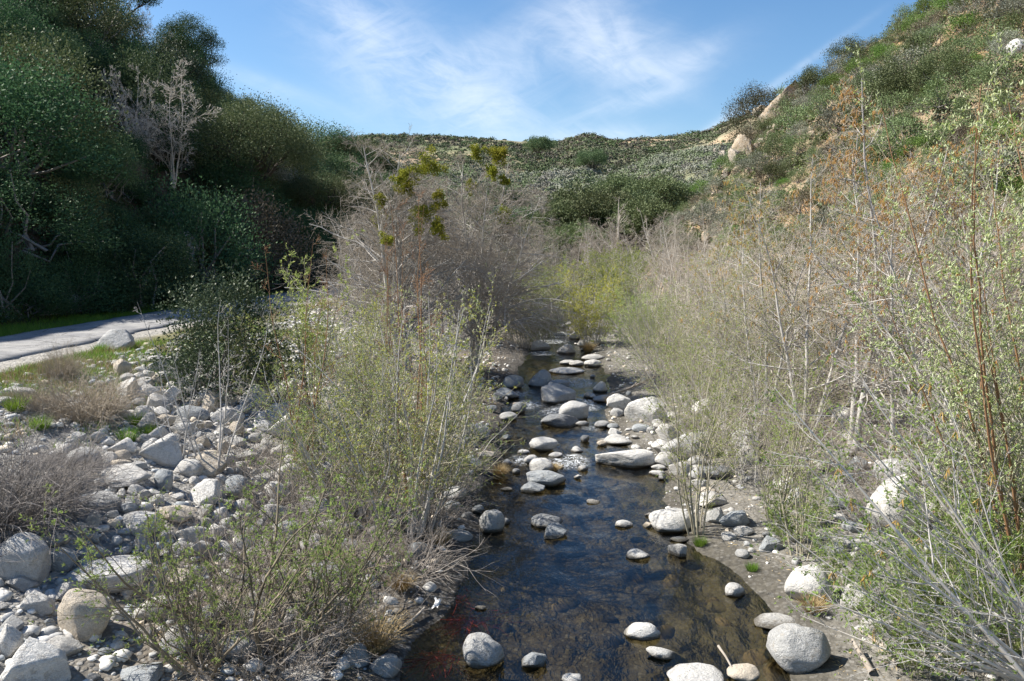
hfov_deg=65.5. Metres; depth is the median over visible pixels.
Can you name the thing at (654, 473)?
boulder
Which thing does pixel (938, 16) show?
chaparral shrub
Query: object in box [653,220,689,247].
chaparral shrub
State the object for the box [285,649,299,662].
stone
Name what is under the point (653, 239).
chaparral shrub
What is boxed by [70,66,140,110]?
hillside shrub
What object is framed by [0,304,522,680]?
rubble
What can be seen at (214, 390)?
stone
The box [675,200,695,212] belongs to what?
chaparral shrub
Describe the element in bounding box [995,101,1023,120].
chaparral shrub
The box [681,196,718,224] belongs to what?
chaparral shrub
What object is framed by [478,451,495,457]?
boulder
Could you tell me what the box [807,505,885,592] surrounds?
willow shrub
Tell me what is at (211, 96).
hillside shrub
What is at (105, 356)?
verge grass
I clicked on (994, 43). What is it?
chaparral shrub
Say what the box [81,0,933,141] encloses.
sky
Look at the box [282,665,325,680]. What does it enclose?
boulder
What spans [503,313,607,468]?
stream water
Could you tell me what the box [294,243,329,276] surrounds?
hillside shrub
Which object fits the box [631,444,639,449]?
stone
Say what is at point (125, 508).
stone
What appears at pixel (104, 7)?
hillside shrub
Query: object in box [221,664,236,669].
stone
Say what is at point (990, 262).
chaparral shrub
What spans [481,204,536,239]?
oak tree
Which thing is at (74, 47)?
hillside shrub
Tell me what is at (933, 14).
chaparral shrub
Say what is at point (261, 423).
boulder
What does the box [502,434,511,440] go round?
stone
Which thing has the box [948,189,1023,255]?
chaparral shrub
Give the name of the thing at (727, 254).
chaparral shrub
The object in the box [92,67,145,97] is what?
hillside shrub
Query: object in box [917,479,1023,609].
willow shrub
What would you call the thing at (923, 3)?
chaparral shrub
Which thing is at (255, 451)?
twig bush
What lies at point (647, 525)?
stone
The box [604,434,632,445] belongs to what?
boulder
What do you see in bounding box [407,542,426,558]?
boulder
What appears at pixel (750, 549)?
stone
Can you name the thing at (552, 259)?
alder tree
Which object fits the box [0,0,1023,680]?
ground
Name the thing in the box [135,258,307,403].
evergreen bush
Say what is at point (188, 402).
boulder
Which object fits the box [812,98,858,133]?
chaparral shrub
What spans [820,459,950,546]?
twig bush
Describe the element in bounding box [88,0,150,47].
hillside shrub
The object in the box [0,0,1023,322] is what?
scrub
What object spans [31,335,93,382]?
dead bush
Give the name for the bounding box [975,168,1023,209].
chaparral shrub
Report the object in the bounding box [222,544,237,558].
stone
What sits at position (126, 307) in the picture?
hillside shrub
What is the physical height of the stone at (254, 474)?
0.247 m
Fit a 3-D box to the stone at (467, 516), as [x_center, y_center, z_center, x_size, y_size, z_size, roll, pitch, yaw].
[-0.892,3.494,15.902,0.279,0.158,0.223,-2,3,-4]
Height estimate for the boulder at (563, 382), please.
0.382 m
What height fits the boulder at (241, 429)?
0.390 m
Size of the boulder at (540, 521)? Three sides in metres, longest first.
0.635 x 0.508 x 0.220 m
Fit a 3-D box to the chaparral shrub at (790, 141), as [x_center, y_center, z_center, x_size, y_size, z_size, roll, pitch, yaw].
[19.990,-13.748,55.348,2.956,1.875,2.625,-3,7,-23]
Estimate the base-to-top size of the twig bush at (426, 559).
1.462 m
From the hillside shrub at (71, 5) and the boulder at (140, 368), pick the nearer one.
the boulder at (140, 368)
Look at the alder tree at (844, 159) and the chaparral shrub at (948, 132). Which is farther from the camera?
the chaparral shrub at (948, 132)
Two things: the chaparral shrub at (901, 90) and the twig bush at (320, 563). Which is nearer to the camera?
the twig bush at (320, 563)
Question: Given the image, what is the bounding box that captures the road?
[0,277,438,361]
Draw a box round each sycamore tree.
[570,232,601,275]
[594,197,632,256]
[642,218,653,256]
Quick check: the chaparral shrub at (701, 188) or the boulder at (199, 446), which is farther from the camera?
the chaparral shrub at (701, 188)
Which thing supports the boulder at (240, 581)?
on the ground at (548, 630)
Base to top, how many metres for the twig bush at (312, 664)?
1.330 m
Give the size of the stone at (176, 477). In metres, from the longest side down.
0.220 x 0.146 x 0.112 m
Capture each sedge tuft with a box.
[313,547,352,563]
[334,603,418,656]
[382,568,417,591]
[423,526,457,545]
[548,459,562,471]
[578,341,597,352]
[788,591,836,614]
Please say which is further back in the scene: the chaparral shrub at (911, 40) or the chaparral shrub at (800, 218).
the chaparral shrub at (911, 40)
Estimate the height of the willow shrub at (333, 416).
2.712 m
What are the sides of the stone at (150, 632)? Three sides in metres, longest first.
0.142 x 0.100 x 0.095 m
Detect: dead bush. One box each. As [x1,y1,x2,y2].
[0,344,169,433]
[0,372,65,410]
[0,375,182,566]
[0,431,142,482]
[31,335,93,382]
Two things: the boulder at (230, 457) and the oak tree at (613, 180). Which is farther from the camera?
the oak tree at (613, 180)
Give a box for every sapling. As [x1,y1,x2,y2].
[131,342,217,458]
[134,302,278,471]
[251,235,349,470]
[362,188,443,499]
[371,205,418,416]
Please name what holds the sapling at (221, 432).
on the ground at (548, 630)
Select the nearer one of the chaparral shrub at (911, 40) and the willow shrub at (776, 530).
the willow shrub at (776, 530)
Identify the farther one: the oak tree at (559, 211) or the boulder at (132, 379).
the oak tree at (559, 211)
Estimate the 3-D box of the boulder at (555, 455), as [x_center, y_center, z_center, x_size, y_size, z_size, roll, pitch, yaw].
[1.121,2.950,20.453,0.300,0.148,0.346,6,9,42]
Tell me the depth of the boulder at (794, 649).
10.42 m
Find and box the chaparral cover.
[293,112,756,280]
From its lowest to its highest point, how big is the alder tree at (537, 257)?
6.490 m
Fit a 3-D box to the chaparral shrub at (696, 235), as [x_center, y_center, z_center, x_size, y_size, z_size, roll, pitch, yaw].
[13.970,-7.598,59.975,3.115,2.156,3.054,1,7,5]
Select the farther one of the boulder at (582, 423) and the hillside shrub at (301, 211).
the hillside shrub at (301, 211)
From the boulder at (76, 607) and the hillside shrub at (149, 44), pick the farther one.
the hillside shrub at (149, 44)
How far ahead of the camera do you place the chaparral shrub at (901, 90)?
48.47 m
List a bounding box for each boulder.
[0,532,50,583]
[0,636,70,680]
[5,576,38,592]
[10,387,34,395]
[18,590,54,614]
[41,535,66,547]
[47,635,83,655]
[50,547,77,572]
[55,443,76,454]
[55,582,86,600]
[57,588,111,641]
[65,555,153,593]
[66,446,102,467]
[76,545,106,559]
[78,491,120,508]
[97,329,134,349]
[101,463,151,487]
[108,437,137,452]
[113,359,132,374]
[115,410,132,421]
[117,377,137,396]
[119,373,135,381]
[120,662,163,680]
[121,511,162,535]
[122,400,132,409]
[125,425,138,431]
[132,398,145,405]
[133,405,155,418]
[133,596,179,620]
[134,366,150,372]
[134,372,149,378]
[135,384,162,398]
[137,379,145,386]
[137,412,158,430]
[138,434,153,442]
[139,433,182,467]
[140,377,153,385]
[141,438,157,448]
[143,370,154,377]
[147,393,169,412]
[149,356,182,374]
[149,426,168,438]
[154,406,168,415]
[154,469,172,490]
[156,371,170,382]
[157,414,175,425]
[159,505,196,522]
[159,624,194,654]
[164,385,180,403]
[166,381,181,389]
[167,568,192,590]
[170,422,196,434]
[174,458,202,476]
[176,526,207,542]
[177,405,209,419]
[184,399,199,405]
[186,385,197,393]
[187,373,213,386]
[188,444,203,452]
[188,479,223,505]
[190,540,214,556]
[193,388,212,400]
[195,450,227,476]
[202,390,222,412]
[210,406,244,422]
[215,391,237,404]
[217,440,228,453]
[219,634,256,658]
[223,453,235,465]
[225,475,249,498]
[226,573,256,588]
[229,421,244,435]
[232,535,254,549]
[234,405,250,413]
[234,498,254,512]
[236,452,258,462]
[238,384,270,406]
[238,399,248,405]
[251,473,273,484]
[252,420,273,433]
[254,411,266,420]
[257,504,287,522]
[264,481,294,500]
[265,403,288,423]
[267,413,304,439]
[269,621,291,644]
[270,445,290,456]
[271,520,300,546]
[271,568,298,588]
[272,378,297,397]
[275,463,304,483]
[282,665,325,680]
[283,399,301,411]
[284,454,294,463]
[285,605,305,618]
[296,496,332,520]
[300,533,327,553]
[307,561,346,590]
[314,519,347,535]
[338,538,364,555]
[342,643,369,666]
[369,653,401,677]
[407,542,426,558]
[444,486,466,500]
[444,529,472,541]
[458,423,489,440]
[463,632,503,669]
[465,455,482,469]
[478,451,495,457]
[479,509,504,535]
[487,405,496,412]
[489,462,508,477]
[492,392,502,401]
[496,387,518,398]
[499,412,516,421]
[503,375,523,390]
[511,402,525,415]
[521,481,544,493]
[522,652,546,667]
[524,455,536,464]
[526,470,565,486]
[528,369,552,390]
[529,437,557,452]
[529,458,553,470]
[530,340,549,352]
[531,514,562,528]
[541,383,575,405]
[541,414,578,428]
[543,522,566,539]
[548,379,569,386]
[548,452,562,457]
[549,367,584,374]
[556,344,575,355]
[559,400,588,420]
[560,360,572,365]
[569,360,583,366]
[570,332,577,340]
[575,421,588,426]
[577,340,598,347]
[581,354,603,360]
[583,392,592,397]
[584,359,601,367]
[593,381,607,393]
[593,394,612,402]
[594,420,608,428]
[595,449,654,469]
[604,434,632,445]
[606,393,630,410]
[607,423,618,427]
[608,428,621,434]
[610,408,623,416]
[615,520,632,527]
[624,396,665,421]
[624,622,660,640]
[626,548,649,559]
[632,424,648,432]
[646,646,675,659]
[649,470,664,476]
[649,508,694,534]
[651,439,667,452]
[651,464,665,470]
[653,421,665,428]
[654,451,680,466]
[655,424,681,440]
[661,432,715,458]
[667,662,723,680]
[669,462,692,476]
[670,536,688,541]
[687,455,707,464]
[688,467,705,479]
[691,399,715,417]
[691,479,706,486]
[697,491,726,505]
[701,465,732,477]
[701,487,716,492]
[706,507,723,522]
[719,510,749,525]
[727,663,759,680]
[730,429,762,451]
[733,526,753,535]
[734,445,755,465]
[751,423,766,437]
[754,613,795,628]
[759,535,782,552]
[766,623,830,674]
[773,477,798,494]
[784,564,833,602]
[786,487,805,507]
[815,460,834,471]
[823,542,844,558]
[825,497,844,509]
[831,407,856,426]
[831,537,868,548]
[834,448,852,455]
[838,473,855,483]
[840,582,877,610]
[849,456,867,469]
[860,611,905,637]
[864,474,925,537]
[873,459,914,482]
[926,500,945,517]
[936,433,971,448]
[955,411,972,426]
[1004,39,1023,56]
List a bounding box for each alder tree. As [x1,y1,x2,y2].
[273,123,489,369]
[311,216,414,324]
[316,177,465,347]
[374,143,580,371]
[381,176,514,334]
[430,182,585,369]
[502,219,558,300]
[519,225,572,287]
[557,224,603,293]
[572,217,623,290]
[593,216,650,289]
[628,212,692,297]
[643,214,716,307]
[667,221,773,401]
[680,147,941,433]
[689,177,868,420]
[731,339,1023,680]
[772,126,967,396]
[781,76,973,451]
[816,120,1023,483]
[821,250,1023,553]
[826,134,977,458]
[900,129,1023,439]
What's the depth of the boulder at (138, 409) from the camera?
16.54 m
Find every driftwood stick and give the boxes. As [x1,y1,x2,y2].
[289,606,370,636]
[398,607,424,630]
[430,595,454,601]
[609,371,664,393]
[717,645,732,667]
[850,638,874,674]
[857,625,899,666]
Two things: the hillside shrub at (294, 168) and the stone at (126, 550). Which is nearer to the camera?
the stone at (126, 550)
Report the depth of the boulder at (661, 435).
21.63 m
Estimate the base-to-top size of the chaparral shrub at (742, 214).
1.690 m
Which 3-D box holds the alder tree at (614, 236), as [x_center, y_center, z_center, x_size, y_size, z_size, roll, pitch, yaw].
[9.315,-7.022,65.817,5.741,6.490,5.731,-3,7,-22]
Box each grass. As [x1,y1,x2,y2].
[0,291,276,336]
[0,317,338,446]
[0,318,342,446]
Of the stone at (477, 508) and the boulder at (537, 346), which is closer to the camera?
the stone at (477, 508)
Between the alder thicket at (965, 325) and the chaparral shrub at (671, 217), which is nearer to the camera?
the alder thicket at (965, 325)
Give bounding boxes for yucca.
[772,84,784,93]
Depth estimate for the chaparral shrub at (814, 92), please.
60.77 m
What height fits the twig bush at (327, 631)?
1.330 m
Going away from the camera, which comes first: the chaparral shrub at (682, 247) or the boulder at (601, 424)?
the boulder at (601, 424)
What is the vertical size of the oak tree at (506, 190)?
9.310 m
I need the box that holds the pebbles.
[593,327,1021,680]
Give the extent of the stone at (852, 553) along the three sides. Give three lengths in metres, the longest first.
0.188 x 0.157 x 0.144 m
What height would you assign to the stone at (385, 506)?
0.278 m
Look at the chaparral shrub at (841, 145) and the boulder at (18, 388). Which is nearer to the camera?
the boulder at (18, 388)
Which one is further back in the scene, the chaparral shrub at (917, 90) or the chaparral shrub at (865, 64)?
the chaparral shrub at (865, 64)
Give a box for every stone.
[0,396,14,405]
[0,602,7,609]
[0,614,24,629]
[0,623,23,657]
[23,632,37,638]
[44,618,55,626]
[57,513,71,524]
[70,431,86,439]
[74,521,85,534]
[85,510,100,528]
[85,672,100,680]
[89,531,99,543]
[90,431,105,440]
[97,647,111,655]
[101,437,115,444]
[102,452,117,462]
[104,510,118,517]
[112,459,131,464]
[112,638,121,642]
[115,449,130,459]
[115,630,127,639]
[116,546,132,554]
[117,488,125,497]
[119,502,138,513]
[125,496,139,503]
[128,484,145,495]
[133,460,147,468]
[135,533,149,549]
[137,489,149,499]
[138,503,153,511]
[143,547,154,557]
[148,494,164,505]
[148,627,157,635]
[149,489,160,496]
[152,374,163,383]
[157,530,172,541]
[170,493,184,499]
[172,541,190,555]
[172,670,183,677]
[173,475,180,480]
[188,476,200,485]
[193,420,203,428]
[194,566,208,576]
[195,431,205,438]
[196,435,210,446]
[197,604,215,619]
[198,506,209,515]
[199,518,212,526]
[203,421,211,427]
[209,383,218,391]
[212,507,226,520]
[212,525,227,537]
[215,474,226,483]
[215,540,230,547]
[216,427,230,434]
[217,503,228,510]
[220,517,231,527]
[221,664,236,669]
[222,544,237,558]
[231,437,245,445]
[233,511,244,521]
[234,466,242,474]
[246,525,260,533]
[247,433,261,442]
[249,409,260,415]
[250,468,260,475]
[254,443,267,453]
[255,477,264,488]
[260,438,273,449]
[265,665,276,672]
[285,482,294,489]
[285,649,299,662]
[292,590,304,604]
[338,500,353,508]
[347,521,363,532]
[377,504,389,514]
[383,519,399,527]
[385,500,396,512]
[446,500,460,512]
[461,511,473,518]
[472,505,484,513]
[475,605,486,609]
[501,487,512,490]
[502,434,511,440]
[503,459,511,465]
[505,518,509,524]
[512,468,519,474]
[517,449,529,454]
[561,673,581,680]
[571,446,582,453]
[578,465,587,471]
[580,435,588,442]
[586,499,599,503]
[597,440,606,446]
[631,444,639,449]
[643,522,651,528]
[646,426,654,432]
[659,473,666,480]
[668,544,686,559]
[721,531,736,540]
[725,582,744,597]
[735,549,749,558]
[748,547,755,552]
[762,531,769,536]
[808,506,824,527]
[832,512,848,522]
[842,521,859,531]
[850,552,858,559]
[871,566,885,579]
[897,417,903,423]
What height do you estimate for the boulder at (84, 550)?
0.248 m
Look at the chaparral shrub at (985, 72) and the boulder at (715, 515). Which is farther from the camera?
the chaparral shrub at (985, 72)
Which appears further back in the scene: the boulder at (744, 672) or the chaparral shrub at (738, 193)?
the chaparral shrub at (738, 193)
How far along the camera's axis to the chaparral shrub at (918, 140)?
40.67 m
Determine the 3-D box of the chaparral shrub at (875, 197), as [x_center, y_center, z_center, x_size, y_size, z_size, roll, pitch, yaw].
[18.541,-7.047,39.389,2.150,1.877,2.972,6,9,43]
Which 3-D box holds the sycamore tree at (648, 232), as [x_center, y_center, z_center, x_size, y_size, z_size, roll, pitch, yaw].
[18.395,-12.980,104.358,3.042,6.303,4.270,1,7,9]
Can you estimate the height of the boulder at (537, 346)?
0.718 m
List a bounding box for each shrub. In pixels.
[0,0,85,75]
[0,22,139,146]
[0,33,142,182]
[0,152,126,262]
[0,226,79,322]
[1,25,62,63]
[2,0,58,31]
[5,0,70,9]
[15,0,79,38]
[19,6,76,40]
[19,377,427,660]
[22,21,92,70]
[23,477,345,677]
[24,0,158,54]
[26,0,90,13]
[30,173,118,240]
[41,85,95,121]
[43,24,120,66]
[43,62,94,93]
[45,122,149,201]
[47,166,105,197]
[51,121,124,149]
[55,214,250,312]
[60,0,145,29]
[69,45,142,104]
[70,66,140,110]
[85,19,132,55]
[85,94,128,120]
[85,272,171,312]
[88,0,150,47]
[89,35,215,132]
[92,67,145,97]
[94,104,117,129]
[96,228,145,276]
[97,161,152,202]
[98,26,158,89]
[106,39,154,72]
[109,85,210,155]
[109,129,148,155]
[111,220,205,295]
[116,129,156,170]
[126,226,170,263]
[127,167,293,292]
[132,53,202,110]
[142,38,162,55]
[147,33,217,90]
[151,38,236,92]
[158,258,204,293]
[163,94,209,117]
[167,31,214,75]
[180,149,291,217]
[183,184,267,233]
[188,61,225,110]
[188,93,282,162]
[190,141,243,176]
[191,84,241,112]
[192,89,212,112]
[192,214,256,257]
[195,232,253,270]
[198,185,342,289]
[200,80,233,101]
[201,291,308,402]
[208,170,237,189]
[214,328,449,518]
[215,266,256,291]
[216,334,394,462]
[220,449,433,648]
[222,142,286,189]
[227,93,268,117]
[234,275,259,293]
[242,125,301,182]
[253,237,287,272]
[259,273,403,396]
[261,195,328,249]
[261,211,325,259]
[264,228,363,413]
[265,263,527,542]
[266,176,288,188]
[271,180,315,210]
[271,243,320,288]
[276,167,357,223]
[279,156,308,177]
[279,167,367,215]
[284,123,314,142]
[291,207,340,239]
[292,116,380,171]
[292,152,332,179]
[292,203,314,224]
[292,231,347,266]
[293,248,344,286]
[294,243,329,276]
[298,202,362,259]
[303,152,338,176]
[304,296,478,442]
[311,168,409,233]
[315,207,362,231]
[316,197,363,223]
[318,243,368,281]
[319,146,377,187]
[340,242,389,277]
[344,167,405,210]
[368,377,538,486]
[377,170,391,178]
[378,176,412,207]
[391,346,494,432]
[490,272,570,348]
[503,250,601,339]
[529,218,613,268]
[530,255,599,317]
[549,260,636,345]
[574,242,650,307]
[581,237,663,322]
[587,255,712,377]
[589,285,680,348]
[592,255,733,353]
[595,266,801,409]
[599,280,744,397]
[606,273,712,365]
[619,311,808,440]
[620,275,758,411]
[627,321,774,482]
[641,231,666,254]
[642,333,757,536]
[644,228,667,252]
[646,240,786,380]
[648,225,690,256]
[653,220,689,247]
[655,251,883,407]
[659,214,681,230]
[664,338,881,490]
[670,210,689,225]
[671,236,691,258]
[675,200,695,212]
[680,226,705,249]
[681,193,709,211]
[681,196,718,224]
[689,177,708,194]
[690,240,708,257]
[693,199,710,212]
[699,191,723,206]
[699,194,731,220]
[700,183,712,197]
[703,174,726,194]
[704,168,721,180]
[705,207,733,236]
[707,278,885,415]
[708,234,729,247]
[711,156,727,169]
[712,353,832,522]
[715,182,744,201]
[718,81,783,143]
[718,145,744,163]
[718,245,739,262]
[719,222,739,242]
[720,152,749,170]
[724,171,750,187]
[724,197,751,215]
[727,181,752,200]
[729,203,751,223]
[729,392,863,561]
[730,217,758,238]
[731,148,773,170]
[732,123,752,142]
[733,177,756,187]
[734,239,772,265]
[735,119,764,144]
[740,198,754,208]
[748,146,765,160]
[749,186,786,218]
[750,166,778,185]
[751,112,773,132]
[752,119,774,138]
[752,188,777,200]
[755,135,794,160]
[756,159,791,189]
[757,157,783,173]
[758,129,769,142]
[759,478,847,547]
[760,220,798,252]
[762,128,782,148]
[762,130,785,144]
[763,222,785,237]
[769,94,802,120]
[769,99,817,134]
[769,182,813,207]
[770,113,793,130]
[772,149,809,173]
[775,177,791,187]
[775,186,821,217]
[777,69,831,101]
[779,130,815,155]
[780,118,810,138]
[780,233,807,255]
[785,166,807,183]
[792,96,812,109]
[793,84,812,96]
[793,124,814,136]
[794,213,815,228]
[796,63,830,89]
[797,205,843,235]
[797,239,836,271]
[801,145,823,162]
[803,84,828,108]
[803,159,836,185]
[804,85,843,118]
[804,155,831,170]
[805,86,828,98]
[805,146,825,162]
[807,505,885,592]
[808,133,826,144]
[808,199,827,213]
[811,71,851,94]
[811,183,840,199]
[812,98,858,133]
[814,52,853,85]
[814,123,830,133]
[817,164,847,181]
[820,215,855,238]
[821,33,867,68]
[821,186,850,204]
[822,138,846,158]
[826,217,877,255]
[827,83,849,100]
[827,209,853,224]
[830,136,889,171]
[831,137,854,156]
[834,127,855,137]
[835,42,885,73]
[837,73,905,122]
[840,37,878,55]
[843,546,984,679]
[844,53,876,74]
[844,522,984,650]
[845,181,880,209]
[846,61,883,89]
[846,154,900,182]
[849,65,889,97]
[849,98,889,127]
[849,138,872,152]
[852,132,880,145]
[855,55,885,76]
[857,53,923,111]
[865,86,920,127]
[865,188,924,233]
[866,178,907,206]
[867,30,895,46]
[868,43,897,62]
[870,41,937,84]
[870,162,908,188]
[871,107,932,153]
[873,37,896,53]
[875,514,988,612]
[878,525,1023,665]
[879,9,917,43]
[880,119,903,135]
[883,43,910,59]
[883,46,927,68]
[885,85,915,101]
[886,462,1023,651]
[888,2,920,21]
[888,109,922,127]
[889,132,939,158]
[889,154,951,188]
[895,30,911,43]
[897,32,938,59]
[898,7,930,33]
[899,98,928,113]
[900,489,1023,587]
[902,70,978,110]
[902,85,924,96]
[904,39,977,90]
[906,7,947,35]
[909,166,981,218]
[910,0,942,16]
[911,17,953,52]
[911,77,934,100]
[911,109,982,146]
[912,143,944,168]
[914,21,943,37]
[914,245,1005,287]
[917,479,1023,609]
[919,78,949,98]
[922,223,979,261]
[926,8,946,22]
[927,0,971,13]
[930,3,950,12]
[931,144,989,180]
[934,122,973,154]
[935,52,983,81]
[938,31,986,56]
[941,37,976,52]
[942,0,995,17]
[942,7,987,38]
[942,136,974,153]
[945,243,1022,291]
[947,163,980,186]
[948,49,987,68]
[948,88,991,118]
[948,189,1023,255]
[949,0,972,12]
[952,139,1023,189]
[953,467,1023,557]
[955,26,976,39]
[958,112,1023,155]
[962,15,1022,53]
[962,66,981,87]
[963,4,1005,33]
[965,42,1023,90]
[968,112,992,127]
[970,136,992,151]
[975,0,1023,30]
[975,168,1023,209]
[980,90,1022,121]
[982,46,1010,67]
[985,26,1023,56]
[987,74,1023,104]
[990,5,1023,39]
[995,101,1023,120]
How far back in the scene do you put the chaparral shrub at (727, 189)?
58.93 m
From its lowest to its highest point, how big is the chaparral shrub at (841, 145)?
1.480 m
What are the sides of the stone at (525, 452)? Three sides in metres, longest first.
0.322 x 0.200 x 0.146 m
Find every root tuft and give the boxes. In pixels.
[401,642,469,680]
[427,608,523,641]
[452,585,495,615]
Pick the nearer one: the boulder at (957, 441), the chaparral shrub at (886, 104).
the boulder at (957, 441)
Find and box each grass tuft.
[0,394,30,412]
[24,413,53,430]
[91,343,109,351]
[110,425,139,441]
[121,410,156,425]
[136,422,159,434]
[690,533,708,546]
[742,560,759,571]
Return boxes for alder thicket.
[611,231,717,330]
[629,193,746,319]
[653,210,763,347]
[659,228,775,360]
[696,220,854,380]
[718,219,807,337]
[730,186,856,344]
[753,213,935,395]
[768,222,929,357]
[844,167,981,355]
[860,247,1007,400]
[861,191,1023,353]
[905,249,1023,409]
[930,175,1023,348]
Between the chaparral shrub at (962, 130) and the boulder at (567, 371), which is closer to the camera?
the boulder at (567, 371)
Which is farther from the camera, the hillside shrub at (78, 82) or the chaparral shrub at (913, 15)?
the chaparral shrub at (913, 15)
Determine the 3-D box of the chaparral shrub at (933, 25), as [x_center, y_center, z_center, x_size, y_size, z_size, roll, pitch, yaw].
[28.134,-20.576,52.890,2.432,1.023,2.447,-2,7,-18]
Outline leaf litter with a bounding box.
[133,377,1019,680]
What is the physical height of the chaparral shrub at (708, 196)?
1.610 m
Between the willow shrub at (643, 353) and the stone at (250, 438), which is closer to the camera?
the stone at (250, 438)
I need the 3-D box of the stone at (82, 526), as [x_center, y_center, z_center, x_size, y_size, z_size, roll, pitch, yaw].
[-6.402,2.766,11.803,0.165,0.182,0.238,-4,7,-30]
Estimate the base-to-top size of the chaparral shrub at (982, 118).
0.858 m
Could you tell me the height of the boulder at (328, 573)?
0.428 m
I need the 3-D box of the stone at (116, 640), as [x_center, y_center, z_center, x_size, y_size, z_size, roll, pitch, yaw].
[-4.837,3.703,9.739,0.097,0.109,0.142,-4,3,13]
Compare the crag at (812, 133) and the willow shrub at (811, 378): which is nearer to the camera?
the willow shrub at (811, 378)
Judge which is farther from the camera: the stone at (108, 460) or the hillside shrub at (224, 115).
the hillside shrub at (224, 115)
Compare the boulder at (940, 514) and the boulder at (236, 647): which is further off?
the boulder at (940, 514)
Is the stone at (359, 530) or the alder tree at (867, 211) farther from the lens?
the alder tree at (867, 211)
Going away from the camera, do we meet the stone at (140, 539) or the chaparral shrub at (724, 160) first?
the stone at (140, 539)
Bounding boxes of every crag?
[688,226,698,235]
[701,230,711,243]
[722,168,728,177]
[728,149,741,166]
[731,164,744,175]
[732,134,753,159]
[744,167,752,178]
[757,80,802,125]
[807,131,816,138]
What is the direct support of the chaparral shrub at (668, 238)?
on the ground at (548, 630)
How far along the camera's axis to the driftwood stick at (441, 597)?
12.25 m
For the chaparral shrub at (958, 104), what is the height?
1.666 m
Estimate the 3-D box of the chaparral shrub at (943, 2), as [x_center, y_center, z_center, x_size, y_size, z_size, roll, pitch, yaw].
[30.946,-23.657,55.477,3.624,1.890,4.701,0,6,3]
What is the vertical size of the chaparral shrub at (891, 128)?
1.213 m
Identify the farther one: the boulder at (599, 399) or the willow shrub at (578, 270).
the willow shrub at (578, 270)
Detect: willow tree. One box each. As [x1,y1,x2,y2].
[818,25,1023,594]
[911,244,1023,525]
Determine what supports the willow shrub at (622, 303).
on the ground at (548, 630)
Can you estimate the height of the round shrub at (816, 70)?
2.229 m
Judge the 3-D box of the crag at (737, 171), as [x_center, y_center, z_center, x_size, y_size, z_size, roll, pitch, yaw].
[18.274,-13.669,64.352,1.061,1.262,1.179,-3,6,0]
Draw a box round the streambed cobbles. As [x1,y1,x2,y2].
[438,365,782,680]
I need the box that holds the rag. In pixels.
[432,597,440,608]
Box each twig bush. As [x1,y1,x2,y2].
[98,527,287,662]
[107,548,342,680]
[131,469,345,594]
[164,556,398,680]
[173,415,381,514]
[177,418,304,479]
[195,502,410,623]
[208,458,372,541]
[218,558,434,677]
[247,475,438,592]
[270,441,403,512]
[284,481,500,597]
[370,466,503,535]
[643,392,747,436]
[680,392,799,457]
[718,370,849,435]
[746,428,852,482]
[762,381,906,450]
[796,416,936,497]
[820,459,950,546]
[832,395,967,460]
[859,532,1011,592]
[863,440,1019,500]
[900,396,1023,472]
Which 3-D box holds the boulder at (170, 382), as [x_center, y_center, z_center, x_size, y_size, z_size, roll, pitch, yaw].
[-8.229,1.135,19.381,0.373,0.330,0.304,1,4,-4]
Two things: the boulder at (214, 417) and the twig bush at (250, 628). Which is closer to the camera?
the twig bush at (250, 628)
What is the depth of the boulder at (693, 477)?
18.14 m
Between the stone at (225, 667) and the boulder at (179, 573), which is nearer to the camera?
the stone at (225, 667)
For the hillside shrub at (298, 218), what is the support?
on the ground at (548, 630)
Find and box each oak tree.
[90,0,163,14]
[149,10,228,68]
[162,88,339,214]
[314,129,376,167]
[340,138,404,177]
[463,183,540,216]
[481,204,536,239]
[514,196,599,246]
[522,135,558,155]
[543,179,625,235]
[558,185,650,242]
[573,149,607,169]
[579,170,646,195]
[580,187,666,245]
[603,191,677,255]
[619,171,694,229]
[657,180,699,208]
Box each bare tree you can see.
[95,63,169,170]
[122,58,223,187]
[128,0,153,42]
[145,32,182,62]
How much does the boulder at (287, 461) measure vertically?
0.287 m
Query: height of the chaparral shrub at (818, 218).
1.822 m
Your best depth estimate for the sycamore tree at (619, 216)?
72.84 m
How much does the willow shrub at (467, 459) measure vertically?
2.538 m
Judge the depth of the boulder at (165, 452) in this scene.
14.81 m
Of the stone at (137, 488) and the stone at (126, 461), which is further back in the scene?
the stone at (126, 461)
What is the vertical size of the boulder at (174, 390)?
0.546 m
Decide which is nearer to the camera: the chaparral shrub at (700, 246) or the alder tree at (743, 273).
the alder tree at (743, 273)
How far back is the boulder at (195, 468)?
14.69 m
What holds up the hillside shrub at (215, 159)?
on the ground at (548, 630)
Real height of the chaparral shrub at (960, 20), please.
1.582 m
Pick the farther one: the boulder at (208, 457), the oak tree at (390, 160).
the oak tree at (390, 160)
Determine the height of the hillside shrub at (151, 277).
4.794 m
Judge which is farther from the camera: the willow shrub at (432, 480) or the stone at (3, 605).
the willow shrub at (432, 480)
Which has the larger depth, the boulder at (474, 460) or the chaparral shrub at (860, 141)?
the chaparral shrub at (860, 141)
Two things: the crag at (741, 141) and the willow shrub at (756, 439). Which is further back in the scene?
the crag at (741, 141)
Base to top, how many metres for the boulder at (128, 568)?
0.405 m
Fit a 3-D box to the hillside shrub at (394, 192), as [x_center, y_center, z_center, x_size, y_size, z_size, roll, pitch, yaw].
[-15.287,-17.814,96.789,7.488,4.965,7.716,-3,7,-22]
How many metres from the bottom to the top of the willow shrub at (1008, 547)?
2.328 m

